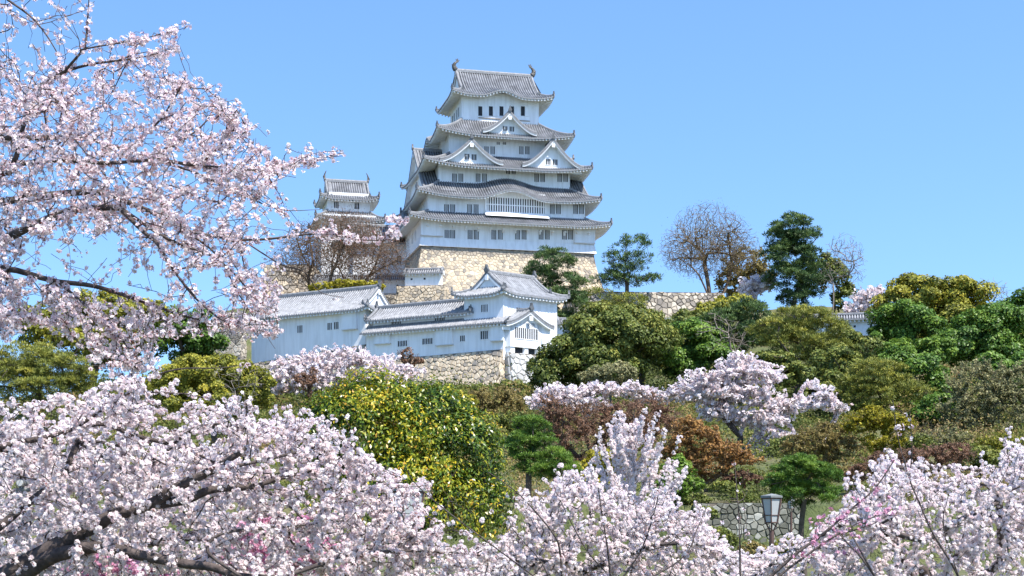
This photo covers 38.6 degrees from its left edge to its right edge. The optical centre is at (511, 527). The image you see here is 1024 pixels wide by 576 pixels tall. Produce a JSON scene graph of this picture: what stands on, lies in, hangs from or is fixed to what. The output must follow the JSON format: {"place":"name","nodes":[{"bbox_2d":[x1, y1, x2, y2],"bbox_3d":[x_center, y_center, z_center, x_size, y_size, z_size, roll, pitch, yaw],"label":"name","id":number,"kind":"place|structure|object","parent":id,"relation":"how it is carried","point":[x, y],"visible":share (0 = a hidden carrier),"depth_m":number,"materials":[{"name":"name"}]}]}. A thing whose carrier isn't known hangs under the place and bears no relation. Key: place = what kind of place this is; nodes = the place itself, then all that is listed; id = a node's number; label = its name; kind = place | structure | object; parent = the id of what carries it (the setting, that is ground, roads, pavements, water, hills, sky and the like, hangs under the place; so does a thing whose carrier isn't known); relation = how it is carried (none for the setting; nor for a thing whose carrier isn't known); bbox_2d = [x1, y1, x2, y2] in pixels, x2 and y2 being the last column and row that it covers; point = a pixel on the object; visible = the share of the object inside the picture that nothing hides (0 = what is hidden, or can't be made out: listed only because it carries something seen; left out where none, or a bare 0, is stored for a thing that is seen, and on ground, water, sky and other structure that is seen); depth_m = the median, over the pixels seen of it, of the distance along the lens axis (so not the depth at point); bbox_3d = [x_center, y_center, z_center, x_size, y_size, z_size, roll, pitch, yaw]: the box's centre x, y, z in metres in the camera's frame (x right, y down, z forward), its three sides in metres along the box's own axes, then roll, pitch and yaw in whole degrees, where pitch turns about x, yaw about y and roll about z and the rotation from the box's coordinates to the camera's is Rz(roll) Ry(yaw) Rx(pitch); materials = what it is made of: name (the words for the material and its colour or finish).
{"place":"outdoors","nodes":[
{"label":"outdoors","id":0,"kind":"place"},
{"bbox_2d":[0,306,1023,575],"bbox_3d":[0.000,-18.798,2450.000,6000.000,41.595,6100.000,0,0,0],"label":"ground","id":1,"kind":"structure","parent":0,"point":[814,512],"depth_m":73.11,"materials":[{"name":"green plant"}]},
{"bbox_2d":[0,340,115,419],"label":"broadleaf tree","id":2,"kind":"object","parent":1,"relation":"on","point":[37,373],"visible":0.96,"depth_m":110.51,"materials":[{"name":"green plant"}]},
{"bbox_2d":[15,287,175,408],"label":"broadleaf tree","id":3,"kind":"object","parent":1,"relation":"on","point":[38,334],"visible":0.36,"depth_m":126.17,"materials":[{"name":"green plant"}]},
{"bbox_2d":[0,413,276,575],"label":"cherry tree","id":4,"kind":"object","parent":1,"relation":"on","point":[150,542],"visible":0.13,"depth_m":23.36,"materials":[{"name":"pink plant"}]},
{"bbox_2d":[149,303,230,362],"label":"broadleaf tree","id":5,"kind":"object","parent":1,"relation":"on","point":[205,344],"visible":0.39,"depth_m":137.06,"materials":[{"name":"green plant"}]},
{"bbox_2d":[56,514,347,575],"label":"cherry tree","id":6,"kind":"object","parent":1,"relation":"on","point":[255,549],"visible":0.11,"depth_m":14.95,"materials":[{"name":"pink plant"}]},
{"bbox_2d":[0,0,409,374],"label":"cherry tree","id":7,"kind":"object","parent":1,"relation":"on","point":[34,105],"visible":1,"depth_m":9.15,"materials":[{"name":"pink plant"}]},
{"bbox_2d":[141,351,277,445],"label":"broadleaf tree","id":8,"kind":"object","parent":1,"relation":"on","point":[201,382],"visible":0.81,"depth_m":102.42,"materials":[{"name":"green plant"}]},
{"bbox_2d":[216,312,246,377],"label":"stone wall","id":9,"kind":"structure","parent":1,"relation":"on","point":[240,352],"depth_m":212.05,"materials":[{"name":"beige stone"}]},
{"bbox_2d":[0,313,518,575],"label":"cherry tree","id":10,"kind":"object","parent":1,"relation":"on","point":[74,544],"visible":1,"depth_m":12.82,"materials":[{"name":"pink plant"}]},
{"bbox_2d":[263,265,319,296],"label":"stone wall","id":11,"kind":"structure","parent":1,"relation":"on","point":[282,284],"depth_m":257.54,"materials":[{"name":"beige stone"}]},
{"bbox_2d":[291,366,320,407],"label":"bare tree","id":12,"kind":"object","parent":1,"relation":"on","point":[307,381],"visible":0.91,"depth_m":139.82,"materials":[{"name":"brown plant"}]},
{"bbox_2d":[253,344,365,386],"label":"stone wall","id":13,"kind":"structure","parent":1,"relation":"on","point":[263,364],"depth_m":215.89,"materials":[{"name":"stone"}]},
{"bbox_2d":[240,280,389,362],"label":"white range","id":14,"kind":"structure","parent":1,"relation":"on","point":[309,321],"depth_m":214.00,"materials":[{"name":"paint"}]},
{"bbox_2d":[260,202,419,291],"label":"bare tree","id":15,"kind":"object","parent":1,"relation":"on","point":[340,253],"visible":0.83,"depth_m":238.50,"materials":[{"name":"brown plant"}]},
{"bbox_2d":[261,343,426,395],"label":"cherry tree","id":16,"kind":"object","parent":1,"relation":"on","point":[324,364],"visible":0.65,"depth_m":146.57,"materials":[{"name":"pink plant"}]},
{"bbox_2d":[307,278,385,291],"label":"hedge","id":17,"kind":"object","parent":1,"relation":"on","point":[339,283],"visible":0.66,"depth_m":234.20,"materials":[{"name":"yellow plant"}]},
{"bbox_2d":[308,171,385,273],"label":"keep","id":18,"kind":"structure","parent":1,"relation":"on","point":[357,195],"depth_m":272.82,"materials":[{"name":"white paint"}]},
{"bbox_2d":[332,223,405,294],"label":"link turret","id":19,"kind":"object","parent":1,"relation":"on","point":[385,228],"visible":0.09,"depth_m":261.19,"materials":[{"name":"white paint"}]},
{"bbox_2d":[275,363,526,574],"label":"glossy bush","id":20,"kind":"object","parent":1,"relation":"on","point":[438,429],"visible":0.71,"depth_m":27.42,"materials":[{"name":"green plant"}]},
{"bbox_2d":[396,347,424,367],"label":"shrub","id":21,"kind":"object","parent":1,"relation":"on","point":[416,360],"visible":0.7,"depth_m":185.80,"materials":[{"name":"brown plant"}]},
{"bbox_2d":[396,285,448,303],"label":"stone wall","id":22,"kind":"structure","parent":1,"relation":"on","point":[410,294],"depth_m":239.22,"materials":[{"name":"beige stone"}]},
{"bbox_2d":[402,266,445,285],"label":"plaster wall","id":23,"kind":"structure","parent":22,"relation":"on","point":[424,276],"depth_m":239.59,"materials":[{"name":"white paint"}]},
{"bbox_2d":[363,349,505,387],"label":"stone wall","id":24,"kind":"structure","parent":1,"relation":"on","point":[475,363],"depth_m":197.01,"materials":[{"name":"beige stone"}]},
{"bbox_2d":[359,298,510,359],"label":"long gallery","id":25,"kind":"object","parent":24,"relation":"on","point":[433,327],"visible":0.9,"depth_m":201.42,"materials":[{"name":"white paint"}]},
{"bbox_2d":[404,464,562,575],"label":"sapling","id":26,"kind":"object","parent":1,"relation":"on","point":[482,519],"visible":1,"depth_m":11.86,"materials":[{"name":"brown plant"}]},
{"bbox_2d":[434,378,534,393],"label":"shrub","id":27,"kind":"object","parent":1,"relation":"on","point":[503,383],"visible":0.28,"depth_m":163.58,"materials":[{"name":"green plant"}]},
{"bbox_2d":[454,384,528,420],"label":"shrub","id":28,"kind":"object","parent":1,"relation":"on","point":[507,398],"visible":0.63,"depth_m":119.18,"materials":[{"name":"green plant"}]},
{"bbox_2d":[405,246,603,309],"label":"stone base","id":29,"kind":"object","parent":1,"relation":"on","point":[464,268],"visible":0.16,"depth_m":248.52,"materials":[{"name":"beige stone"}]},
{"bbox_2d":[313,274,404,293],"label":"plaster wall","id":30,"kind":"structure","parent":29,"relation":"on","point":[390,288],"depth_m":255.65,"materials":[{"name":"tile"}]},
{"bbox_2d":[392,59,612,261],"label":"castle keep","id":31,"kind":"structure","parent":29,"relation":"on","point":[493,165],"depth_m":252.25,"materials":[{"name":"white paint"}]},
{"bbox_2d":[485,192,548,217],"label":"lattice window","id":32,"kind":"structure","parent":31,"relation":"in","point":[504,204],"depth_m":250.79,"materials":[{"name":"white paint"}]},
{"bbox_2d":[491,410,528,457],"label":"shrub","id":33,"kind":"object","parent":1,"relation":"on","point":[503,420],"visible":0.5,"depth_m":99.76,"materials":[{"name":"green plant"}]},
{"bbox_2d":[0,317,1023,502],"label":"undergrowth","id":34,"kind":"object","parent":1,"relation":"on","point":[800,419],"visible":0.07,"depth_m":114.75,"materials":[{"name":"green plant"}]},
{"bbox_2d":[498,413,560,532],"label":"conifer shrub","id":35,"kind":"object","parent":1,"relation":"on","point":[533,437],"visible":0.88,"depth_m":65.65,"materials":[{"name":"green plant"}]},
{"bbox_2d":[505,352,560,389],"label":"stone wall","id":36,"kind":"structure","parent":1,"relation":"on","point":[518,361],"depth_m":195.33,"materials":[{"name":"beige stone"}]},
{"bbox_2d":[450,264,569,350],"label":"corner turret","id":37,"kind":"object","parent":36,"relation":"on","point":[492,293],"visible":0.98,"depth_m":198.42,"materials":[{"name":"white paint"}]},
{"bbox_2d":[502,303,554,354],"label":"gabled bay","id":38,"kind":"object","parent":36,"relation":"on","point":[524,328],"visible":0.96,"depth_m":196.47,"materials":[{"name":"white paint"}]},
{"bbox_2d":[514,326,537,340],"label":"window","id":39,"kind":"structure","parent":38,"relation":"in","point":[524,333],"depth_m":196.56,"materials":[{"name":"white paint"}]},
{"bbox_2d":[526,444,582,557],"bbox_3d":[1.913,-0.584,64.044,2.308,6.174,2.021,0,0,27],"label":"conifer shrub","id":40,"kind":"object","parent":1,"relation":"on","point":[560,454],"visible":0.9,"depth_m":63.73,"materials":[{"name":"green plant"}]},
{"bbox_2d":[521,244,591,317],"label":"pine tree","id":41,"kind":"object","parent":1,"relation":"on","point":[576,280],"visible":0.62,"depth_m":222.74,"materials":[{"name":"green plant"}]},
{"bbox_2d":[572,449,614,565],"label":"shrub","id":42,"kind":"object","parent":1,"relation":"on","point":[590,455],"visible":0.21,"depth_m":65.67,"materials":[{"name":"green plant"}]},
{"bbox_2d":[433,463,758,575],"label":"cherry tree","id":43,"kind":"object","parent":1,"relation":"on","point":[581,490],"visible":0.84,"depth_m":26.07,"materials":[{"name":"pink plant"}]},
{"bbox_2d":[524,379,667,419],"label":"cherry tree","id":44,"kind":"object","parent":1,"relation":"on","point":[584,393],"visible":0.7,"depth_m":111.20,"materials":[{"name":"pink plant"}]},
{"bbox_2d":[532,393,662,475],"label":"maple tree","id":45,"kind":"object","parent":1,"relation":"on","point":[585,427],"visible":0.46,"depth_m":85.46,"materials":[{"name":"brown plant"}]},
{"bbox_2d":[525,301,682,396],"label":"broadleaf tree","id":46,"kind":"object","parent":1,"relation":"on","point":[592,335],"visible":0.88,"depth_m":149.95,"materials":[{"name":"green plant"}]},
{"bbox_2d":[576,360,638,413],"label":"shrub","id":47,"kind":"object","parent":1,"relation":"on","point":[603,373],"visible":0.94,"depth_m":127.18,"materials":[{"name":"green plant"}]},
{"bbox_2d":[580,286,648,305],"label":"shrub","id":48,"kind":"object","parent":1,"relation":"on","point":[615,298],"visible":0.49,"depth_m":237.17,"materials":[{"name":"green plant"}]},
{"bbox_2d":[588,233,663,302],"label":"pine tree","id":49,"kind":"object","parent":1,"relation":"on","point":[614,274],"visible":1,"depth_m":246.41,"materials":[{"name":"green plant"}]},
{"bbox_2d":[558,480,709,575],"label":"sapling","id":50,"kind":"object","parent":1,"relation":"on","point":[649,523],"visible":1,"depth_m":10.90,"materials":[{"name":"pink plant"}]},
{"bbox_2d":[585,407,687,556],"bbox_3d":[3.395,-0.476,40.078,2.842,5.554,2.048,0,0,0],"label":"cherry tree","id":51,"kind":"object","parent":1,"relation":"on","point":[624,451],"visible":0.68,"depth_m":39.88,"materials":[{"name":"pink plant"}]},
{"bbox_2d":[567,292,724,317],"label":"stone wall","id":52,"kind":"structure","parent":1,"relation":"on","point":[668,304],"depth_m":249.58,"materials":[{"name":"beige stone"}]},
{"bbox_2d":[605,302,691,385],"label":"broadleaf tree","id":53,"kind":"object","parent":1,"relation":"on","point":[635,310],"visible":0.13,"depth_m":159.04,"materials":[{"name":"green plant"}]},
{"bbox_2d":[624,391,684,460],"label":"maple tree","id":54,"kind":"object","parent":1,"relation":"on","point":[664,419],"visible":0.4,"depth_m":91.61,"materials":[{"name":"brown plant"}]},
{"bbox_2d":[651,453,706,568],"bbox_3d":[7.065,-0.356,61.950,2.351,5.716,1.804,0,0,0],"label":"shrub","id":55,"kind":"object","parent":1,"relation":"on","point":[686,488],"visible":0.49,"depth_m":61.85,"materials":[{"name":"green plant"}]},
{"bbox_2d":[674,489,712,505],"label":"shrub","id":56,"kind":"object","parent":1,"relation":"on","point":[691,498],"visible":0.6,"depth_m":73.64,"materials":[{"name":"green plant"}]},
{"bbox_2d":[651,317,745,382],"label":"broadleaf tree","id":57,"kind":"object","parent":1,"relation":"on","point":[695,352],"visible":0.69,"depth_m":154.11,"materials":[{"name":"green plant"}]},
{"bbox_2d":[670,308,727,335],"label":"broadleaf tree","id":58,"kind":"object","parent":1,"relation":"on","point":[684,314],"visible":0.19,"depth_m":186.80,"materials":[{"name":"green plant"}]},
{"bbox_2d":[657,198,762,292],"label":"bare tree","id":59,"kind":"object","parent":1,"relation":"on","point":[702,256],"visible":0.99,"depth_m":255.10,"materials":[{"name":"brown plant"}]},
{"bbox_2d":[661,414,765,491],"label":"maple tree","id":60,"kind":"object","parent":1,"relation":"on","point":[722,454],"visible":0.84,"depth_m":79.50,"materials":[{"name":"brown plant"}]},
{"bbox_2d":[705,526,740,559],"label":"shrub","id":61,"kind":"object","parent":1,"relation":"on","point":[729,537],"visible":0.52,"depth_m":67.73,"materials":[{"name":"green plant"}]},
{"bbox_2d":[691,292,757,314],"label":"broadleaf tree","id":62,"kind":"object","parent":1,"relation":"on","point":[720,301],"visible":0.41,"depth_m":198.36,"materials":[{"name":"green plant"}]},
{"bbox_2d":[696,307,752,351],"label":"bare tree","id":63,"kind":"object","parent":1,"relation":"on","point":[728,337],"visible":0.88,"depth_m":149.76,"materials":[{"name":"brown plant"}]},
{"bbox_2d":[720,460,750,575],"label":"sapling","id":64,"kind":"object","parent":1,"relation":"on","point":[739,523],"visible":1,"depth_m":13.04,"materials":[{"name":"plant"}]},
{"bbox_2d":[654,350,819,457],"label":"cherry tree","id":65,"kind":"object","parent":1,"relation":"on","point":[719,383],"visible":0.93,"depth_m":97.34,"materials":[{"name":"pink plant"}]},
{"bbox_2d":[695,296,784,387],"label":"pine tree","id":66,"kind":"object","parent":1,"relation":"on","point":[735,309],"visible":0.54,"depth_m":156.75,"materials":[{"name":"green plant"}]},
{"bbox_2d":[720,468,762,491],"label":"shrub","id":67,"kind":"object","parent":1,"relation":"on","point":[743,474],"visible":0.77,"depth_m":79.65,"materials":[{"name":"brown plant"}]},
{"bbox_2d":[713,244,775,296],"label":"tree","id":68,"kind":"object","parent":1,"relation":"on","point":[760,267],"visible":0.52,"depth_m":260.69,"materials":[{"name":"brown plant"}]},
{"bbox_2d":[693,503,799,542],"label":"stone wall","id":69,"kind":"structure","parent":1,"relation":"on","point":[754,515],"depth_m":72.85,"materials":[{"name":"grey stone"}]},
{"bbox_2d":[736,273,774,318],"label":"cherry tree","id":70,"kind":"object","parent":1,"relation":"on","point":[754,286],"visible":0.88,"depth_m":239.01,"materials":[{"name":"pink plant"}]},
{"bbox_2d":[761,494,782,546],"bbox_3d":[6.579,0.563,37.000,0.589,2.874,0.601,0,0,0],"label":"park lamp","id":71,"kind":"object","parent":1,"relation":"on","point":[771,504],"visible":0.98,"depth_m":36.85,"materials":[{"name":"white glass"}]},
{"bbox_2d":[759,210,836,318],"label":"pine tree","id":72,"kind":"object","parent":1,"relation":"on","point":[805,278],"visible":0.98,"depth_m":234.54,"materials":[{"name":"green plant"}]},
{"bbox_2d":[754,349,841,400],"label":"broadleaf tree","id":73,"kind":"object","parent":1,"relation":"on","point":[785,360],"visible":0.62,"depth_m":131.36,"materials":[{"name":"green plant"}]},
{"bbox_2d":[744,303,854,388],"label":"pine tree","id":74,"kind":"object","parent":1,"relation":"on","point":[793,329],"visible":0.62,"depth_m":143.82,"materials":[{"name":"green plant"}]},
{"bbox_2d":[759,452,844,575],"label":"tree","id":75,"kind":"object","parent":1,"relation":"on","point":[801,485],"visible":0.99,"depth_m":59.57,"materials":[{"name":"green plant"}]},
{"bbox_2d":[778,419,865,462],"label":"bush","id":76,"kind":"object","parent":1,"relation":"on","point":[831,445],"visible":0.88,"depth_m":85.65,"materials":[{"name":"brown plant"}]},
{"bbox_2d":[793,384,853,441],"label":"cherry tree","id":77,"kind":"object","parent":1,"relation":"on","point":[834,404],"visible":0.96,"depth_m":93.67,"materials":[{"name":"pink plant"}]},
{"bbox_2d":[769,459,900,575],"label":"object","id":78,"kind":"object","parent":1,"relation":"on","point":[841,518],"visible":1,"depth_m":10.51,"materials":[{"name":"pink plant"}]},
{"bbox_2d":[816,251,858,312],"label":"tree","id":79,"kind":"object","parent":1,"relation":"on","point":[845,288],"visible":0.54,"depth_m":242.15,"materials":[{"name":"plant"}]},
{"bbox_2d":[803,342,873,401],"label":"broadleaf tree","id":80,"kind":"object","parent":1,"relation":"on","point":[826,370],"visible":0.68,"depth_m":132.95,"materials":[{"name":"green plant"}]},
{"bbox_2d":[819,234,867,310],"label":"bare tree","id":81,"kind":"object","parent":1,"relation":"on","point":[848,261],"visible":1,"depth_m":233.61,"materials":[{"name":"brown plant"}]},
{"bbox_2d":[814,312,876,335],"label":"plaster wall","id":82,"kind":"structure","parent":1,"relation":"on","point":[858,322],"depth_m":203.33,"materials":[{"name":"white paint"}]},
{"bbox_2d":[810,328,884,401],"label":"broadleaf tree","id":83,"kind":"object","parent":1,"relation":"on","point":[854,337],"visible":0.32,"depth_m":148.87,"materials":[{"name":"green plant"}]},
{"bbox_2d":[842,284,884,312],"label":"cherry tree","id":84,"kind":"object","parent":1,"relation":"on","point":[862,298],"visible":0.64,"depth_m":221.05,"materials":[{"name":"pink plant"}]},
{"bbox_2d":[712,426,1023,575],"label":"cherry tree","id":85,"kind":"object","parent":1,"relation":"on","point":[889,532],"visible":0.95,"depth_m":20.91,"materials":[{"name":"pink plant"}]},
{"bbox_2d":[839,404,917,461],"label":"bush","id":86,"kind":"object","parent":1,"relation":"on","point":[884,422],"visible":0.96,"depth_m":83.51,"materials":[{"name":"yellow plant"}]},
{"bbox_2d":[836,355,936,416],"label":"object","id":87,"kind":"object","parent":1,"relation":"on","point":[872,383],"visible":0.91,"depth_m":126.87,"materials":[{"name":"green plant"}]},
{"bbox_2d":[865,272,940,321],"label":"broadleaf tree","id":88,"kind":"object","parent":1,"relation":"on","point":[908,285],"visible":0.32,"depth_m":209.87,"materials":[{"name":"green plant"}]},
{"bbox_2d":[864,298,948,354],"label":"broadleaf tree","id":89,"kind":"object","parent":1,"relation":"on","point":[926,321],"visible":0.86,"depth_m":190.90,"materials":[{"name":"green plant"}]},
{"bbox_2d":[842,441,976,494],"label":"shrub","id":90,"kind":"object","parent":1,"relation":"on","point":[955,454],"visible":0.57,"depth_m":77.52,"materials":[{"name":"brown plant"}]},
{"bbox_2d":[874,336,958,378],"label":"broadleaf tree","id":91,"kind":"object","parent":1,"relation":"on","point":[928,345],"visible":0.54,"depth_m":170.89,"materials":[{"name":"green plant"}]},
{"bbox_2d":[897,432,936,458],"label":"shrub","id":92,"kind":"object","parent":1,"relation":"on","point":[926,440],"visible":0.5,"depth_m":91.65,"materials":[{"name":"green plant"}]},
{"bbox_2d":[878,345,957,413],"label":"broadleaf tree","id":93,"kind":"object","parent":1,"relation":"on","point":[929,365],"visible":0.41,"depth_m":134.59,"materials":[{"name":"green plant"}]},
{"bbox_2d":[889,400,958,575],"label":"sapling","id":94,"kind":"object","parent":1,"relation":"on","point":[896,428],"visible":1,"depth_m":12.00,"materials":[{"name":"plant"}]},
{"bbox_2d":[902,392,959,425],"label":"broadleaf tree","id":95,"kind":"object","parent":1,"relation":"on","point":[928,401],"visible":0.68,"depth_m":121.13,"materials":[{"name":"green plant"}]},
{"bbox_2d":[919,425,973,450],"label":"shrub","id":96,"kind":"object","parent":1,"relation":"on","point":[950,435],"visible":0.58,"depth_m":97.37,"materials":[{"name":"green plant"}]},
{"bbox_2d":[911,274,1001,338],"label":"broadleaf tree","id":97,"kind":"object","parent":1,"relation":"on","point":[956,294],"visible":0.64,"depth_m":203.84,"materials":[{"name":"green plant"}]},
{"bbox_2d":[929,302,1023,384],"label":"broadleaf tree","id":98,"kind":"object","parent":1,"relation":"on","point":[1003,320],"visible":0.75,"depth_m":183.88,"materials":[{"name":"green plant"}]},
{"bbox_2d":[935,355,1023,437],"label":"bush","id":99,"kind":"object","parent":1,"relation":"on","point":[1004,386],"visible":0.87,"depth_m":117.32,"materials":[{"name":"green plant"}]},
{"bbox_2d":[947,442,1013,478],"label":"shrub","id":100,"kind":"object","parent":1,"relation":"on","point":[990,455],"visible":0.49,"depth_m":79.42,"materials":[{"name":"green plant"}]},
{"bbox_2d":[966,350,1023,414],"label":"broadleaf tree","id":101,"kind":"object","parent":1,"relation":"on","point":[996,357],"visible":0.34,"depth_m":126.58,"materials":[{"name":"green plant"}]},
{"bbox_2d":[974,432,1023,467],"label":"shrub","id":102,"kind":"object","parent":1,"relation":"on","point":[993,442],"visible":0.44,"depth_m":89.70,"materials":[{"name":"green plant"}]},
{"bbox_2d":[1003,287,1023,359],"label":"broadleaf tree","id":103,"kind":"object","parent":1,"relation":"on","point":[1019,298],"visible":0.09,"depth_m":189.75,"materials":[{"name":"green plant"}]},
{"bbox_2d":[0,0,1023,399],"label":"sky","id":104,"kind":"structure","parent":0,"point":[895,126],"materials":[{"name":"blue"}]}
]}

